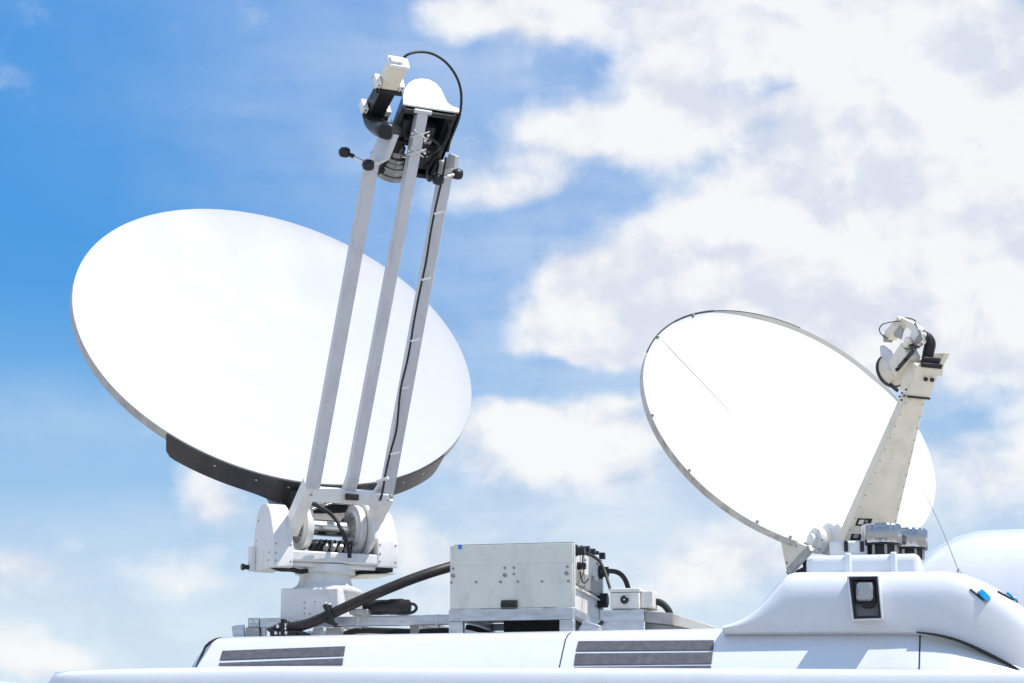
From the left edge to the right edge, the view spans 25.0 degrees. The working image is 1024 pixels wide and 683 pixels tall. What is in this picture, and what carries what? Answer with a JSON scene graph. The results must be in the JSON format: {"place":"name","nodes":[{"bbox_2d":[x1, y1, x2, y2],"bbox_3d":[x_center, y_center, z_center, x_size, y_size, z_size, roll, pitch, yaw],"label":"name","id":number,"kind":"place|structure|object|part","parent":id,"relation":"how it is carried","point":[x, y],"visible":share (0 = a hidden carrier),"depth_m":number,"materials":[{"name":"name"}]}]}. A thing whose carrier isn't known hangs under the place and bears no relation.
{"place":"outdoors","nodes":[
{"label":"outdoors","id":0,"kind":"place"},
{"bbox_2d":[0,0,1023,682],"label":"sky","id":1,"kind":"structure","parent":0,"point":[836,171],"materials":[{"name":"blue"}]},
{"bbox_2d":[48,666,1023,682],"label":"white van","id":2,"kind":"object","parent":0,"point":[302,674],"visible":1,"depth_m":8.78,"materials":[{"name":"paint"}]},
{"bbox_2d":[921,529,1023,606],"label":"tall white van","id":3,"kind":"object","parent":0,"point":[995,558],"visible":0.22,"depth_m":18.10,"materials":[{"name":"paint"}]},
{"label":"ground","id":4,"kind":"structure","parent":0,"visible":0},
{"bbox_2d":[191,552,1023,669],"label":"broadcast van","id":5,"kind":"object","parent":4,"relation":"on","point":[893,610],"visible":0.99,"depth_m":13.77,"materials":[{"name":"white paint"}]},
{"bbox_3d":[-1.829,3.221,15.071,0.195,2.499,2.016,-2,-12,12],"label":"rear door","id":6,"kind":"part","parent":5,"relation":"part of","materials":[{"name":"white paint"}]},
{"bbox_2d":[232,614,478,636],"bbox_3d":[-0.983,1.945,15.316,1.542,0.156,1.130,-2,-12,12],"label":"roof rack","id":7,"kind":"object","parent":5,"relation":"on","point":[261,626],"visible":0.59,"depth_m":14.80,"materials":[{"name":"metal"}]},
{"bbox_2d":[70,50,471,617],"bbox_3d":[-1.133,0.268,16.002,3.560,3.406,2.836,-10,-15,39],"label":"satellite dish","id":8,"kind":"object","parent":7,"relation":"on","point":[308,384],"visible":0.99,"depth_m":16.02,"materials":[{"name":"white paint"}]},
{"bbox_2d":[349,599,417,615],"bbox_3d":[-0.810,1.693,14.736,0.427,0.107,0.171,-2,-12,12],"label":"black canister","id":9,"kind":"object","parent":7,"relation":"on","point":[391,607],"visible":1,"depth_m":14.72,"materials":[{"name":"plastic"}]},
{"bbox_2d":[267,562,450,635],"bbox_3d":[-0.963,1.646,14.771,1.197,0.506,0.205,1,-12,-3],"label":"conduit hose","id":10,"kind":"object","parent":5,"relation":"on","point":[328,615],"visible":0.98,"depth_m":14.70,"materials":[{"name":"black plastic"}]},
{"bbox_2d":[343,627,448,634],"bbox_3d":[-0.709,1.864,14.819,0.799,0.071,0.039,-2,-12,12],"label":"cable","id":11,"kind":"object","parent":5,"relation":"on","point":[373,630],"visible":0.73,"depth_m":14.82,"materials":[{"name":"black rubber"}]},
{"bbox_2d":[465,624,488,632],"bbox_3d":[-0.205,1.833,14.591,0.182,0.096,0.034,-2,-12,12],"label":"cable","id":12,"kind":"object","parent":5,"relation":"on","point":[474,628],"visible":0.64,"depth_m":14.59,"materials":[{"name":"black rubber"}]},
{"bbox_2d":[449,542,608,632],"bbox_3d":[0.179,1.618,14.843,0.943,0.613,1.106,-2,-12,12],"label":"equipment case","id":13,"kind":"object","parent":5,"relation":"on","point":[532,587],"visible":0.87,"depth_m":14.37,"materials":[{"name":"white paint"}]},
{"bbox_2d":[585,553,610,588],"bbox_3d":[0.559,1.457,14.617,0.181,0.252,0.077,-6,-13,26],"label":"cable","id":14,"kind":"object","parent":13,"relation":"attached to","point":[602,567],"visible":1,"depth_m":14.63,"materials":[{"name":"black rubber"}]},
{"bbox_2d":[600,609,644,629],"bbox_3d":[0.721,1.776,14.537,0.272,0.144,0.360,-2,-12,12],"label":"metal bracket","id":15,"kind":"object","parent":5,"relation":"on","point":[623,619],"visible":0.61,"depth_m":14.37,"materials":[{"name":"metal"}]},
{"bbox_2d":[609,588,657,610],"bbox_3d":[0.765,1.625,14.521,0.273,0.128,0.272,-2,-12,12],"label":"junction box","id":16,"kind":"object","parent":15,"relation":"on","point":[628,598],"visible":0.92,"depth_m":14.42,"materials":[{"name":"white paint"}]},
{"bbox_2d":[600,569,630,587],"bbox_3d":[0.665,1.527,14.831,0.196,0.138,0.032,-2,-12,12],"label":"cable","id":17,"kind":"object","parent":16,"relation":"attached to","point":[621,575],"visible":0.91,"depth_m":14.82,"materials":[{"name":"black rubber"}]},
{"bbox_2d":[656,598,672,612],"bbox_3d":[0.941,1.730,14.509,0.152,0.239,0.043,-2,-12,12],"label":"cable","id":18,"kind":"object","parent":16,"relation":"attached to","point":[664,605],"visible":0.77,"depth_m":14.50,"materials":[{"name":"black rubber"}]},
{"bbox_2d":[644,611,716,629],"bbox_3d":[1.060,1.767,14.444,0.460,0.154,0.260,-2,-12,12],"label":"metal channel","id":19,"kind":"object","parent":5,"relation":"on","point":[657,620],"visible":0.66,"depth_m":14.36,"materials":[{"name":"metal"}]},
{"bbox_2d":[640,310,948,574],"bbox_3d":[1.895,0.672,15.299,2.049,2.141,2.199,-2,-12,12],"label":"satellite dish","id":20,"kind":"object","parent":5,"relation":"on","point":[800,444],"visible":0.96,"depth_m":15.51,"materials":[{"name":"white paint"}]},
{"bbox_2d":[861,522,901,554],"bbox_3d":[2.273,1.220,14.202,0.246,0.193,0.246,-2,-12,12],"label":"vent cap","id":21,"kind":"object","parent":5,"relation":"on","point":[882,538],"visible":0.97,"depth_m":14.11,"materials":[{"name":"silver metal"}]},
{"bbox_2d":[899,527,927,559],"bbox_3d":[2.485,1.273,14.490,0.246,0.193,0.246,0,-12,1],"label":"vent cap","id":22,"kind":"object","parent":5,"relation":"on","point":[914,540],"visible":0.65,"depth_m":14.39,"materials":[{"name":"silver metal"}]},
{"bbox_2d":[917,478,962,573],"bbox_3d":[2.654,1.147,14.322,0.262,0.616,0.060,-2,-12,12],"label":"whip aerial","id":23,"kind":"object","parent":5,"relation":"attached to","point":[958,570],"visible":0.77,"depth_m":14.29,"materials":[{"name":"grey plastic"}]}
]}

